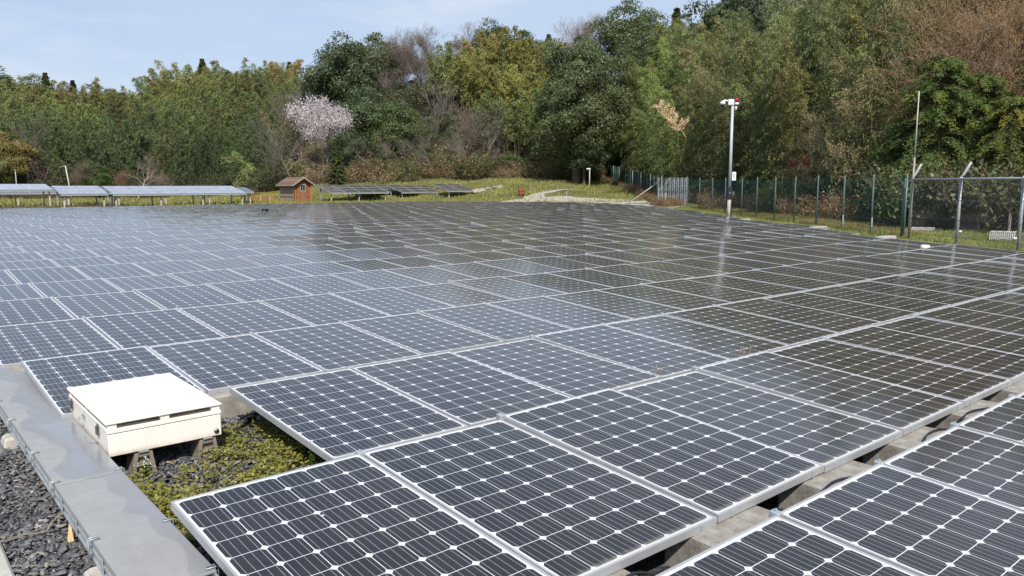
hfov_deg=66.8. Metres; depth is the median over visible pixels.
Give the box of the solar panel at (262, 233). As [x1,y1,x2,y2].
[239,231,281,235]
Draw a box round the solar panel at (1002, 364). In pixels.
[819,326,1023,383]
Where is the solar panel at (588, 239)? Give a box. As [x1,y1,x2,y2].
[561,236,618,242]
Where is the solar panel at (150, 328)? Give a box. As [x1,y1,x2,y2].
[81,309,224,348]
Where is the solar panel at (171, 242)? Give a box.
[151,239,201,245]
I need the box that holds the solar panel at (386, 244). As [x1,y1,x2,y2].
[362,241,413,247]
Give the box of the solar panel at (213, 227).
[193,226,230,228]
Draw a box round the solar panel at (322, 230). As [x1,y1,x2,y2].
[298,228,342,233]
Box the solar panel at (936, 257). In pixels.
[882,252,981,262]
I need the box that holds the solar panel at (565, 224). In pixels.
[547,223,582,226]
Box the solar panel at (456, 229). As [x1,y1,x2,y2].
[437,228,470,230]
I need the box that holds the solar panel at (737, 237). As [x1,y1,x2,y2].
[716,235,758,239]
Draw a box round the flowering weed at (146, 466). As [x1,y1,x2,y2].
[134,456,152,475]
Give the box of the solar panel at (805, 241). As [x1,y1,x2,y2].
[767,237,835,245]
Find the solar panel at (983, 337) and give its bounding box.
[868,316,1023,355]
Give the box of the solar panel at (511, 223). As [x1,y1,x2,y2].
[498,221,525,224]
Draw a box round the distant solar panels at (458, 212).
[0,201,781,225]
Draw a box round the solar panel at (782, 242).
[748,238,815,246]
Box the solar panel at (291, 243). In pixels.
[259,240,312,246]
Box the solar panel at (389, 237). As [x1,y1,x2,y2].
[361,234,410,240]
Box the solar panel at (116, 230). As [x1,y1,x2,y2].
[97,229,137,232]
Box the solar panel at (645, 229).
[628,227,665,231]
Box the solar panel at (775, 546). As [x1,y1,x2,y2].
[656,516,918,575]
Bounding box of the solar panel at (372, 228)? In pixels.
[353,226,394,230]
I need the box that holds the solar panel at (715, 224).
[700,223,735,226]
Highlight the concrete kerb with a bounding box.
[0,542,14,575]
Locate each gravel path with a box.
[501,196,693,207]
[523,189,576,201]
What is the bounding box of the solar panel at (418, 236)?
[391,233,439,238]
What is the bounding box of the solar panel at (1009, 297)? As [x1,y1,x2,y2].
[978,292,1023,304]
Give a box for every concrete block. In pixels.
[9,365,23,371]
[206,390,256,418]
[608,569,636,575]
[665,505,769,566]
[778,460,871,508]
[863,426,943,465]
[876,235,895,238]
[928,399,996,430]
[981,379,1023,402]
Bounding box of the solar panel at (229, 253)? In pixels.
[202,248,265,258]
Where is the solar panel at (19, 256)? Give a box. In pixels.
[0,252,44,261]
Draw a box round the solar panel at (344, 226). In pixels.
[330,224,360,228]
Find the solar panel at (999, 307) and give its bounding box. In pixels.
[946,298,1023,318]
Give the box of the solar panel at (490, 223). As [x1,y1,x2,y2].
[471,221,507,225]
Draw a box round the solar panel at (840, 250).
[796,246,879,255]
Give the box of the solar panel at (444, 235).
[421,232,469,237]
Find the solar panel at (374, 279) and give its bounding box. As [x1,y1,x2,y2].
[328,270,430,288]
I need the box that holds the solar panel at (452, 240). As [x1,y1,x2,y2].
[427,237,482,242]
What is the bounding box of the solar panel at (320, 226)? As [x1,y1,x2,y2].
[298,224,341,228]
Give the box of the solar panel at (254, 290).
[205,279,311,301]
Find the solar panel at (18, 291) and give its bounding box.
[0,283,44,300]
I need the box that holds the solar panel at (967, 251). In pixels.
[922,246,1013,257]
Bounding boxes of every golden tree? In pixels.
[0,130,39,183]
[0,151,19,183]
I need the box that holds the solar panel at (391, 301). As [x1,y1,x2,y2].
[328,287,454,314]
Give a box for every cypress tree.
[837,119,930,218]
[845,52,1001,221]
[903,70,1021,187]
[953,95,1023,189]
[974,78,1023,184]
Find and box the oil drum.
[518,187,523,196]
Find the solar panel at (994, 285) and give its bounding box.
[901,272,1023,290]
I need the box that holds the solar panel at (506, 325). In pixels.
[415,303,572,342]
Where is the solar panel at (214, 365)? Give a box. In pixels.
[145,334,324,393]
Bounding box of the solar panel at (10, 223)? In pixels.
[0,222,21,223]
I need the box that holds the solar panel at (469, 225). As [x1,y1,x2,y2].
[456,223,483,226]
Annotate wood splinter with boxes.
[67,524,74,544]
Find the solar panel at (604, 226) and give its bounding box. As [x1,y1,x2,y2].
[583,224,625,228]
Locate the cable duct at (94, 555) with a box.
[0,409,218,575]
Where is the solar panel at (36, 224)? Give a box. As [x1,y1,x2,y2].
[30,223,62,225]
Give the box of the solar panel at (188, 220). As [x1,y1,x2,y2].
[169,219,198,221]
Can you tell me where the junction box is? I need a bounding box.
[67,373,221,456]
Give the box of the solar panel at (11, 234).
[0,233,29,236]
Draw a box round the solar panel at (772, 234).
[745,232,796,236]
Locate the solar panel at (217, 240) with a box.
[191,237,240,242]
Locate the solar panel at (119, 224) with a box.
[102,223,134,226]
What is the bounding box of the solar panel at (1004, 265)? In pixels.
[970,261,1023,269]
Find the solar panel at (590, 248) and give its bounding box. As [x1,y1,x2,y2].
[562,244,619,252]
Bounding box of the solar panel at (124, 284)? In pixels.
[102,274,189,291]
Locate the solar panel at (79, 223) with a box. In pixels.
[61,222,91,224]
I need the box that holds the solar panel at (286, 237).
[265,235,309,240]
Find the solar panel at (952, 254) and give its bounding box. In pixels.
[903,249,999,260]
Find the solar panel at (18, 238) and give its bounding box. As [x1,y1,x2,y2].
[0,236,40,241]
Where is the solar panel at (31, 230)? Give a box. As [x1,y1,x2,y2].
[15,228,53,232]
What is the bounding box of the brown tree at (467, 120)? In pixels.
[439,103,488,153]
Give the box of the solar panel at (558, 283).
[504,273,613,292]
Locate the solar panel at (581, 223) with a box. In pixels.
[571,222,599,224]
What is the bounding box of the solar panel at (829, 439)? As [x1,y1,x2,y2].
[617,371,902,472]
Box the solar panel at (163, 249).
[134,245,193,253]
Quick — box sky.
[0,0,797,111]
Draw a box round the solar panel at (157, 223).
[133,222,162,224]
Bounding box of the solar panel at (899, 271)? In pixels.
[816,259,919,275]
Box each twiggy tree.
[785,110,857,196]
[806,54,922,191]
[840,101,945,172]
[841,0,1023,169]
[885,0,1023,128]
[993,69,1023,124]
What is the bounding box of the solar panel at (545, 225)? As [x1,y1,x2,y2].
[526,223,565,226]
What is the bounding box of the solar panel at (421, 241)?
[395,239,444,244]
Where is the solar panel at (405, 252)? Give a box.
[372,247,435,256]
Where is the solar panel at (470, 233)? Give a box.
[447,230,494,236]
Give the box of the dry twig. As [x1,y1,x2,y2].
[0,512,62,541]
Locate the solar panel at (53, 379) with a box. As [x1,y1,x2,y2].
[21,346,205,418]
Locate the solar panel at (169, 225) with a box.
[146,224,182,227]
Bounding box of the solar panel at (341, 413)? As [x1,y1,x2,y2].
[230,368,468,460]
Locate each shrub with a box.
[69,158,105,185]
[78,160,111,196]
[111,169,134,197]
[147,171,173,195]
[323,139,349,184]
[343,157,361,170]
[372,147,398,163]
[398,159,413,168]
[416,140,438,161]
[432,153,450,163]
[444,135,467,152]
[470,150,482,160]
[499,151,520,167]
[521,155,533,164]
[530,146,556,164]
[697,192,739,208]
[742,194,785,212]
[754,167,814,212]
[771,189,829,214]
[785,154,810,167]
[792,185,845,217]
[818,182,870,219]
[853,156,950,223]
[880,156,991,227]
[901,153,1020,229]
[925,151,1023,230]
[950,157,1023,232]
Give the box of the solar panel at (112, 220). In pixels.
[104,219,133,221]
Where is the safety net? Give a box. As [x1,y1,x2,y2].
[244,193,275,201]
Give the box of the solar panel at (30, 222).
[18,221,50,223]
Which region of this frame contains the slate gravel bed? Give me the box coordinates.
[0,414,927,575]
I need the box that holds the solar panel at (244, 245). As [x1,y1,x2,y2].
[223,241,275,248]
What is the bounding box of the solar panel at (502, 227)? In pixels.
[482,225,519,228]
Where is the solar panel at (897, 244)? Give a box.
[862,240,932,248]
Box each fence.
[607,164,661,196]
[686,174,908,235]
[907,162,1023,250]
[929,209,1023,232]
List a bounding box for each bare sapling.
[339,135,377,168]
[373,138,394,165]
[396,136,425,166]
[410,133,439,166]
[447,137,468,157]
[487,148,503,169]
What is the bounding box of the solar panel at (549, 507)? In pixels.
[355,420,716,575]
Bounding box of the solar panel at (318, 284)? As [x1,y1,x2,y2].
[270,275,371,294]
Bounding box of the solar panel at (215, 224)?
[207,223,236,225]
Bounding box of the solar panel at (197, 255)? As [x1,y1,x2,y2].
[155,251,222,260]
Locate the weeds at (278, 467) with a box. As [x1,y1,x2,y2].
[125,419,326,545]
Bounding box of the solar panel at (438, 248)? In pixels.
[404,244,471,253]
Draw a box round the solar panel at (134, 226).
[116,225,150,228]
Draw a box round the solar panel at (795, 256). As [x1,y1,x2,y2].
[747,250,836,261]
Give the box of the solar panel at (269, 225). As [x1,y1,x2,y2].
[250,224,284,226]
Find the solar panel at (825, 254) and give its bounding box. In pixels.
[771,247,857,258]
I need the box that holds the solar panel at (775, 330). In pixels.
[660,306,839,345]
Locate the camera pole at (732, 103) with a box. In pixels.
[720,98,738,215]
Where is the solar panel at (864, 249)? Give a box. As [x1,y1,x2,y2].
[816,244,902,253]
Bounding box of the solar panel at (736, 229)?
[709,227,762,232]
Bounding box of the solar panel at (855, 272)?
[783,262,897,278]
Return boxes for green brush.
[0,164,309,196]
[281,116,608,181]
[282,132,617,178]
[360,76,526,122]
[605,148,1019,214]
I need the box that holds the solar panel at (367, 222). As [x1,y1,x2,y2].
[349,220,380,223]
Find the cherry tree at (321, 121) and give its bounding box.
[283,90,355,159]
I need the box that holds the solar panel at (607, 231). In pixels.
[588,230,624,233]
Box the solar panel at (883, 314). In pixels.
[759,292,918,322]
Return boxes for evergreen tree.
[0,66,17,100]
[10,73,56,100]
[297,30,388,114]
[297,65,347,125]
[322,126,370,167]
[325,84,408,146]
[352,32,407,93]
[366,98,423,155]
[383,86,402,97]
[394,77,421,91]
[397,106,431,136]
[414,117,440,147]
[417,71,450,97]
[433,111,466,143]
[457,17,518,65]
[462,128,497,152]
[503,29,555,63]
[527,34,637,184]
[563,137,611,185]
[582,0,671,73]
[606,65,628,138]
[612,22,659,70]
[623,50,650,88]
[633,37,672,85]
[674,0,773,74]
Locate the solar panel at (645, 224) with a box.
[622,223,661,226]
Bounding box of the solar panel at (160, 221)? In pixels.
[143,220,174,222]
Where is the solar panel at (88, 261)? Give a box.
[49,256,117,266]
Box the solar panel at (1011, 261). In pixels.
[985,257,1023,264]
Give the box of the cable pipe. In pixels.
[221,415,255,433]
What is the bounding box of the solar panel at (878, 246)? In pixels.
[836,241,919,250]
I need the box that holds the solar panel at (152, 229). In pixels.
[131,227,168,231]
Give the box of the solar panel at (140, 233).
[111,231,157,236]
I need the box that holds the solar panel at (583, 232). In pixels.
[560,230,604,235]
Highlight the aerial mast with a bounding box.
[908,91,919,236]
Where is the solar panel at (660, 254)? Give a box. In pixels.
[617,248,701,259]
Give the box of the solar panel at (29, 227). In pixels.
[6,226,43,229]
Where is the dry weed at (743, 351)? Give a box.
[739,345,751,356]
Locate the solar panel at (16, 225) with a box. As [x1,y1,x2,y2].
[0,223,31,226]
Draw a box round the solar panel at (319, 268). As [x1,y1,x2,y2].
[281,262,360,275]
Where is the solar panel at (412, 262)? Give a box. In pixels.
[376,256,449,267]
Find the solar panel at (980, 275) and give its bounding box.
[920,267,1023,284]
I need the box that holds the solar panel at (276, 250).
[247,246,305,254]
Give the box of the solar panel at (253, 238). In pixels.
[228,236,278,241]
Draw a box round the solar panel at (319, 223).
[303,222,336,224]
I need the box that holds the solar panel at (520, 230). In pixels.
[497,228,543,233]
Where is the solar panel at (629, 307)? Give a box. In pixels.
[541,290,684,318]
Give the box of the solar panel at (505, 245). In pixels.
[481,241,532,248]
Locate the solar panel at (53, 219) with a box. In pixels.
[39,218,67,220]
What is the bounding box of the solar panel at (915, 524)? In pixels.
[769,463,1023,575]
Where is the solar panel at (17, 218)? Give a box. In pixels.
[4,218,32,219]
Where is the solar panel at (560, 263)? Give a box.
[520,256,601,269]
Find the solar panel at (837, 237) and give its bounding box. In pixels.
[805,234,871,241]
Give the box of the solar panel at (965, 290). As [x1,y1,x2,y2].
[865,275,1004,297]
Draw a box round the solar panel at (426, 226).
[406,224,442,228]
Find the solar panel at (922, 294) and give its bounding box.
[833,281,978,304]
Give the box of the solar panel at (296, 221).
[280,220,313,222]
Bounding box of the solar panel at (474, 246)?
[439,242,504,251]
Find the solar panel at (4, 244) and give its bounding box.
[0,242,11,247]
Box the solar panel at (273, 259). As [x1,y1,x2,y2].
[237,253,312,265]
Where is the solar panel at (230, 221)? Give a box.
[215,220,242,222]
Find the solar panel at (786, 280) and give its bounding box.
[718,270,841,289]
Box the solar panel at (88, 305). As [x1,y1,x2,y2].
[50,291,163,318]
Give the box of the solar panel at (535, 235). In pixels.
[511,233,560,238]
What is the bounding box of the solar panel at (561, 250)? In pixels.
[525,245,594,255]
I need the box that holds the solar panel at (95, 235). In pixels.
[74,233,119,238]
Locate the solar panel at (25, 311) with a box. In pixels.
[0,297,75,325]
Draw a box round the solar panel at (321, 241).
[294,238,345,244]
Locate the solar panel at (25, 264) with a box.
[0,259,59,270]
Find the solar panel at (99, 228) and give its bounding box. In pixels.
[83,226,120,229]
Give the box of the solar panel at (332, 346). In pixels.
[248,322,422,371]
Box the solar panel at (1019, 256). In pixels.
[1003,253,1023,258]
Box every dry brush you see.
[0,182,257,198]
[0,202,128,208]
[274,122,606,182]
[368,130,564,177]
[602,175,683,206]
[679,185,889,217]
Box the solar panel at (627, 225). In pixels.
[605,223,643,227]
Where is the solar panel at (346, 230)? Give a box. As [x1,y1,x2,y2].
[332,228,364,232]
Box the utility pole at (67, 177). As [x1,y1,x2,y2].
[61,166,71,198]
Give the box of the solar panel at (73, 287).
[28,278,123,296]
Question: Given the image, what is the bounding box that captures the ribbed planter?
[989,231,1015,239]
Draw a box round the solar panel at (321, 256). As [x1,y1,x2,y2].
[284,251,357,262]
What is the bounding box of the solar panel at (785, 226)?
[764,224,805,228]
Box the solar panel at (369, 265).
[330,259,406,270]
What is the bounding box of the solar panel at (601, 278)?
[544,269,653,286]
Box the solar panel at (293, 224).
[279,223,307,225]
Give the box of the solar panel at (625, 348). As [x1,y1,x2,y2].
[529,324,729,378]
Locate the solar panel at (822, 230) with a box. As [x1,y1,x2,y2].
[802,228,858,234]
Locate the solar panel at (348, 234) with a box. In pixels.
[328,232,371,236]
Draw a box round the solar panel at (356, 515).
[171,454,550,575]
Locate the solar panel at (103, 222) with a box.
[90,222,118,223]
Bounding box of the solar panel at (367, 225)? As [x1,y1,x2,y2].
[350,223,383,226]
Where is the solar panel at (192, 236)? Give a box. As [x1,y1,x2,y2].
[169,234,214,238]
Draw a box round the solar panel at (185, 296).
[132,284,242,308]
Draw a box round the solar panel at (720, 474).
[496,388,823,522]
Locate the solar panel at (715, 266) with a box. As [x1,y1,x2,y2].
[663,258,757,272]
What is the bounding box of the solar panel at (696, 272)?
[624,261,726,277]
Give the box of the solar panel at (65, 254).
[37,250,97,258]
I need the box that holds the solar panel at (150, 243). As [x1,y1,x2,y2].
[109,240,163,247]
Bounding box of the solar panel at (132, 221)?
[116,221,148,222]
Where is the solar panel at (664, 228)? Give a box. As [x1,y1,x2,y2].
[646,227,684,229]
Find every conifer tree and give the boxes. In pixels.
[40,72,53,95]
[63,80,80,102]
[196,58,206,74]
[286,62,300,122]
[668,7,682,35]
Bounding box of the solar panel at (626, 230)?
[604,228,648,232]
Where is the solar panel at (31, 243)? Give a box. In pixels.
[6,240,58,246]
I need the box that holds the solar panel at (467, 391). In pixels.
[347,351,570,426]
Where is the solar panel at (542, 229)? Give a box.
[522,227,563,231]
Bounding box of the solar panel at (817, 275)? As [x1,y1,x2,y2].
[752,266,870,284]
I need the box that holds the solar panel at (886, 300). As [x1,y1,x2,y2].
[797,286,951,312]
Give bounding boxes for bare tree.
[3,107,53,183]
[28,161,70,197]
[126,152,164,197]
[236,105,315,180]
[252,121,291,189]
[266,85,313,154]
[306,144,331,183]
[364,35,420,96]
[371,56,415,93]
[386,26,447,82]
[388,29,441,87]
[407,63,466,145]
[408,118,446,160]
[434,101,498,158]
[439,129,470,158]
[441,21,486,82]
[480,105,511,157]
[551,9,617,79]
[586,12,616,77]
[889,11,1023,139]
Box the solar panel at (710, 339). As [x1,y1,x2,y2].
[600,315,790,358]
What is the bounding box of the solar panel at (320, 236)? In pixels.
[295,233,340,238]
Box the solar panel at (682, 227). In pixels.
[662,225,697,229]
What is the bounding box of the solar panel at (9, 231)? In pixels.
[0,229,19,232]
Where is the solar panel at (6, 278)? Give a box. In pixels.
[0,270,18,284]
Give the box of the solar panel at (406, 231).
[385,229,427,233]
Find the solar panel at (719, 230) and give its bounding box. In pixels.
[691,228,744,233]
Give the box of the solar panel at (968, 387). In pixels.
[762,339,1012,406]
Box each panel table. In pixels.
[0,184,53,205]
[0,186,112,205]
[51,186,107,206]
[65,187,253,204]
[102,186,245,205]
[316,185,388,200]
[350,185,400,196]
[387,185,439,197]
[433,184,472,197]
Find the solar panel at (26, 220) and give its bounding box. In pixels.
[10,219,40,221]
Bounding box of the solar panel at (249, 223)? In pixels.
[233,222,260,224]
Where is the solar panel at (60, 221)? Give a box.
[48,220,79,222]
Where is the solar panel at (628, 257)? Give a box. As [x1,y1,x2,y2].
[585,251,668,262]
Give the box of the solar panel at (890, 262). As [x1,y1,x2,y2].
[837,256,942,270]
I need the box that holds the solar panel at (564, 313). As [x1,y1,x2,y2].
[482,296,632,328]
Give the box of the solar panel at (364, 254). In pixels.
[327,248,400,259]
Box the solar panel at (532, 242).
[502,239,562,246]
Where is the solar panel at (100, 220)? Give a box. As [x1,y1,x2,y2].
[78,219,108,221]
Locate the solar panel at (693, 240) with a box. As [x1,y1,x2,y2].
[665,237,719,243]
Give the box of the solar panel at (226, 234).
[203,232,248,237]
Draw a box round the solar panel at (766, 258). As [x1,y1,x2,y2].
[719,252,808,264]
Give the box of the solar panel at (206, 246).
[178,242,236,250]
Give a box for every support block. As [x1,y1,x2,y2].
[1,433,18,449]
[83,566,102,575]
[126,449,156,475]
[190,436,219,462]
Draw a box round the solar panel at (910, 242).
[873,238,948,246]
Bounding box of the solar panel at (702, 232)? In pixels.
[675,229,725,235]
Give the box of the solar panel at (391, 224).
[375,222,407,225]
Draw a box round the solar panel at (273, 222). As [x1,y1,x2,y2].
[257,221,289,223]
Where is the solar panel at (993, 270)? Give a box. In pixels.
[943,263,1023,277]
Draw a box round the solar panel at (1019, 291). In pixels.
[1005,287,1023,294]
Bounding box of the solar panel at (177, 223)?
[163,222,190,223]
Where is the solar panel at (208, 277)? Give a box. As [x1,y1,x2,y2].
[166,269,253,284]
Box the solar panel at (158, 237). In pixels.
[132,235,177,240]
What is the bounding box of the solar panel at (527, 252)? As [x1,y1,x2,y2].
[492,248,564,257]
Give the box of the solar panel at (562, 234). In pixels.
[542,232,585,236]
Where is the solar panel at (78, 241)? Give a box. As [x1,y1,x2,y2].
[52,238,100,244]
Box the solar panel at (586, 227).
[564,226,603,229]
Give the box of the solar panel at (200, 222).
[186,221,217,223]
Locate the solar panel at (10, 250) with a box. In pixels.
[0,247,23,252]
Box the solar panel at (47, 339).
[0,318,119,367]
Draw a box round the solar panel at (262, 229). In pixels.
[242,227,279,230]
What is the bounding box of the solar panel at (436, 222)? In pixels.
[426,221,452,223]
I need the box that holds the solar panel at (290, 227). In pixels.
[273,226,308,229]
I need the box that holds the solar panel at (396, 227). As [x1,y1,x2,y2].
[382,225,419,229]
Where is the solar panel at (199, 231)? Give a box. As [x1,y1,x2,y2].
[182,229,222,233]
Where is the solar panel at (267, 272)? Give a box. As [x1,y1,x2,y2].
[226,265,311,279]
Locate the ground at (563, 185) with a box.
[0,104,1023,250]
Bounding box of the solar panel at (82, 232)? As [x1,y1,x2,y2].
[62,230,102,234]
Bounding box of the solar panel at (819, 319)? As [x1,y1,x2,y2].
[712,298,882,332]
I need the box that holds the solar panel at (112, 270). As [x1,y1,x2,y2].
[71,263,154,278]
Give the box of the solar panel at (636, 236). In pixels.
[609,233,662,239]
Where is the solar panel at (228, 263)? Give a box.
[191,258,263,269]
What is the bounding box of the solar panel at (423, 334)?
[338,312,504,355]
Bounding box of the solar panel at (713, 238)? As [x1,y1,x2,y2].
[684,235,742,241]
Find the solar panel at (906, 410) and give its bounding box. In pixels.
[691,351,964,435]
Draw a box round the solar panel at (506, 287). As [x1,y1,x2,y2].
[447,276,564,298]
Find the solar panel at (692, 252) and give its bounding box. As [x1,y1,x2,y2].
[655,247,722,256]
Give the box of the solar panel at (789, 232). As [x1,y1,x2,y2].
[763,230,812,235]
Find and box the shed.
[275,177,315,201]
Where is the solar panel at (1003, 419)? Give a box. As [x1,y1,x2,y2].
[949,396,1023,444]
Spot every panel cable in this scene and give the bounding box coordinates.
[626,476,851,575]
[923,407,988,440]
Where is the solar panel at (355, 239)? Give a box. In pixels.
[328,236,379,242]
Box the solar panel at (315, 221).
[307,220,328,222]
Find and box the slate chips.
[0,410,322,575]
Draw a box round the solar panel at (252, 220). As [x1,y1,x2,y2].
[239,220,264,221]
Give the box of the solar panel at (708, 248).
[673,244,747,253]
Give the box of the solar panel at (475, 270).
[429,262,526,277]
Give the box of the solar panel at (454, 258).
[417,253,489,263]
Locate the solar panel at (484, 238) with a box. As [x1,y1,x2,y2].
[460,236,505,241]
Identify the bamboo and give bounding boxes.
[0,79,10,104]
[0,92,15,109]
[0,93,42,131]
[0,94,14,112]
[0,96,37,108]
[0,109,17,140]
[0,110,45,141]
[0,115,31,177]
[1,112,33,140]
[1,122,23,142]
[2,94,68,124]
[5,139,35,182]
[7,75,57,89]
[10,91,67,119]
[11,81,64,119]
[12,117,50,178]
[16,108,58,143]
[16,108,65,181]
[18,93,46,121]
[18,134,56,182]
[26,82,67,103]
[30,136,70,177]
[34,121,90,178]
[37,127,69,175]
[41,117,91,185]
[42,108,70,131]
[48,115,97,172]
[49,97,101,164]
[56,84,99,124]
[57,117,111,172]
[59,77,115,122]
[62,84,92,99]
[63,107,84,126]
[63,108,88,128]
[64,99,109,149]
[68,94,110,110]
[69,136,112,173]
[76,84,128,133]
[76,132,111,166]
[82,91,127,132]
[82,96,120,117]
[86,108,131,169]
[88,130,121,176]
[92,81,128,100]
[92,92,143,117]
[92,118,122,174]
[98,113,134,180]
[100,96,131,116]
[100,114,152,183]
[104,88,143,110]
[105,112,150,180]
[108,111,152,175]
[109,130,147,178]
[113,112,179,183]
[114,86,150,114]
[118,103,161,123]
[119,86,152,103]
[128,101,167,171]
[129,91,166,126]
[130,77,174,111]
[137,76,168,101]
[137,103,186,169]
[138,125,172,176]
[138,129,179,185]
[145,71,203,117]
[145,100,181,125]
[145,109,195,178]
[147,68,175,96]
[147,109,183,163]
[152,128,194,184]
[154,59,195,95]
[157,95,190,111]
[158,96,202,131]
[161,101,204,126]
[163,69,196,100]
[164,111,203,181]
[168,96,191,126]
[170,141,198,180]
[171,136,206,180]
[173,96,201,114]
[175,79,212,109]
[176,114,209,170]
[179,64,231,123]
[181,122,210,173]
[186,91,229,114]
[186,115,240,177]
[187,103,237,173]
[188,81,212,106]
[189,127,228,177]
[190,135,224,184]
[192,93,237,156]
[197,123,223,151]
[199,68,240,105]
[202,60,244,111]
[204,76,243,134]
[209,57,253,99]
[213,103,250,163]
[214,86,256,130]
[216,129,251,176]
[217,133,259,177]
[220,96,244,124]
[221,108,259,163]
[223,66,266,113]
[223,68,251,116]
[230,110,262,164]
[233,114,273,170]
[233,126,270,174]
[237,86,262,118]
[237,102,271,161]
[243,120,284,172]
[244,78,255,98]
[247,97,292,155]
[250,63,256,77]
[250,72,292,129]
[251,92,274,113]
[253,75,304,129]
[253,82,280,105]
[253,120,290,165]
[254,60,301,95]
[255,96,283,130]
[259,111,300,168]
[264,59,298,85]
[264,70,293,96]
[268,59,312,120]
[269,84,301,147]
[293,79,324,121]
[424,40,459,122]
[434,47,490,127]
[459,55,499,118]
[460,29,500,81]
[472,89,509,148]
[481,63,533,136]
[485,25,538,84]
[490,100,536,153]
[497,63,541,146]
[510,38,567,89]
[510,71,556,147]
[516,86,551,156]
[521,101,553,158]
[525,55,556,96]
[602,117,628,169]
[608,107,646,163]
[613,71,647,162]
[614,111,653,178]
[615,54,666,151]
[623,25,688,126]
[627,99,660,183]
[631,85,683,175]
[634,55,709,182]
[640,56,685,173]
[644,22,682,115]
[649,36,705,156]
[653,99,688,161]
[656,79,728,191]
[662,22,707,82]
[665,51,722,174]
[671,12,695,68]
[671,57,737,181]
[673,29,745,148]
[675,34,763,169]
[688,18,754,83]
[689,0,744,37]
[689,59,777,192]
[692,15,773,167]
[705,51,781,185]
[706,18,767,125]
[721,15,803,172]
[722,7,793,153]
[727,56,810,192]
[749,0,783,58]
[749,17,833,183]
[750,10,854,182]
[753,35,871,196]
[758,0,839,166]
[768,0,829,35]
[770,0,862,158]
[771,0,923,155]
[779,0,933,180]
[793,0,914,130]
[805,0,948,196]
[811,0,968,174]
[813,0,970,160]
[853,0,991,157]
[931,0,1023,161]
[960,0,1023,162]
[999,0,1023,125]
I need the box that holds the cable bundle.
[251,208,278,211]
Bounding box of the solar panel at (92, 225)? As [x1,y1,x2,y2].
[73,224,106,227]
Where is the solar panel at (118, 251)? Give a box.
[86,247,148,255]
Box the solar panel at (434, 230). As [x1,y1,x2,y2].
[414,228,451,232]
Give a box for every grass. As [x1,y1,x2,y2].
[0,160,667,207]
[658,204,945,236]
[659,204,1023,251]
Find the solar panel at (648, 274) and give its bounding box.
[585,264,695,281]
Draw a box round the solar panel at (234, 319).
[174,301,312,336]
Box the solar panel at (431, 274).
[381,266,475,283]
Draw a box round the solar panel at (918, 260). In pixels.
[869,254,963,266]
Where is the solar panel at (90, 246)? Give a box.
[66,243,119,249]
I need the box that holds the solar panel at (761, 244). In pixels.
[726,240,793,249]
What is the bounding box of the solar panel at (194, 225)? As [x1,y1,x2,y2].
[177,223,209,226]
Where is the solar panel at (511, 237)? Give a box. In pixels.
[485,235,534,239]
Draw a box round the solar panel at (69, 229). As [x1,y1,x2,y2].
[51,228,87,230]
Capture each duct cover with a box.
[0,367,26,377]
[0,374,55,433]
[12,414,124,499]
[56,472,218,575]
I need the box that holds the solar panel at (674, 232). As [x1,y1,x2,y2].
[653,230,702,235]
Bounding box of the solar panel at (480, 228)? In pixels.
[459,226,496,229]
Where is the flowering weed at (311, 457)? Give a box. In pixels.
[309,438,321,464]
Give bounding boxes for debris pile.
[471,188,485,192]
[485,185,502,189]
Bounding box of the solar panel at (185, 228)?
[167,227,197,229]
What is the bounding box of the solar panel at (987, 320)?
[910,306,1023,335]
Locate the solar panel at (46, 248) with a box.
[17,244,73,251]
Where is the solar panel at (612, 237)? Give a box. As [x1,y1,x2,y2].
[583,234,641,240]
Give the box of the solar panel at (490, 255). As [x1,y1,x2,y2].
[459,251,526,259]
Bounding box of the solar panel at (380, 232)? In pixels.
[355,230,398,235]
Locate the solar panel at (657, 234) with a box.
[630,231,683,237]
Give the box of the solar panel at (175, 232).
[148,230,189,234]
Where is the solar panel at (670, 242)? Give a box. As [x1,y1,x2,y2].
[638,238,696,245]
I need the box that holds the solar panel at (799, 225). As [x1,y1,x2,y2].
[781,223,829,228]
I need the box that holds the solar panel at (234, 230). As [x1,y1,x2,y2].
[215,228,254,232]
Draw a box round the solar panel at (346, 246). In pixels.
[326,243,382,249]
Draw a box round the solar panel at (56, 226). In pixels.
[39,225,76,228]
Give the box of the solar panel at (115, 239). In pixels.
[93,236,141,242]
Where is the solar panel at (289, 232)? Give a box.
[268,229,313,234]
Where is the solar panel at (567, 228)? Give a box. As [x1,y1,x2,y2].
[546,226,587,230]
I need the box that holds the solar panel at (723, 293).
[639,279,772,301]
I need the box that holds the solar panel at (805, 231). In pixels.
[785,229,831,233]
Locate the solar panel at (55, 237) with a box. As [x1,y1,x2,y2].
[36,235,81,239]
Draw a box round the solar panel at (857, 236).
[829,233,887,239]
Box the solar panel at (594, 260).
[556,254,633,265]
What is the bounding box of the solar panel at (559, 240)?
[531,237,593,244]
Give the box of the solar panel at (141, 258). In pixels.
[105,254,170,263]
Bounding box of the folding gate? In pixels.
[627,177,687,203]
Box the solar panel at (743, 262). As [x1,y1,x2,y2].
[694,256,782,268]
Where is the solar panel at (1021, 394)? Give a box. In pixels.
[1008,391,1023,397]
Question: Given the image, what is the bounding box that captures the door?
[299,183,306,201]
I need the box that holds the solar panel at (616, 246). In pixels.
[588,242,653,249]
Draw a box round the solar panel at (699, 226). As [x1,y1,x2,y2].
[682,224,715,227]
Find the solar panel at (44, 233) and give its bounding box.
[24,231,68,235]
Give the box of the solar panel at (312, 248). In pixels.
[293,245,345,251]
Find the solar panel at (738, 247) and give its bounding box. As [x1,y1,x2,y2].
[702,242,773,251]
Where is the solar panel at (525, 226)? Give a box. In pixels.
[508,224,539,227]
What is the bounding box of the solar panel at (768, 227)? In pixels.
[748,225,788,229]
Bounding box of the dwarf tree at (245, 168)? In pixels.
[221,150,259,194]

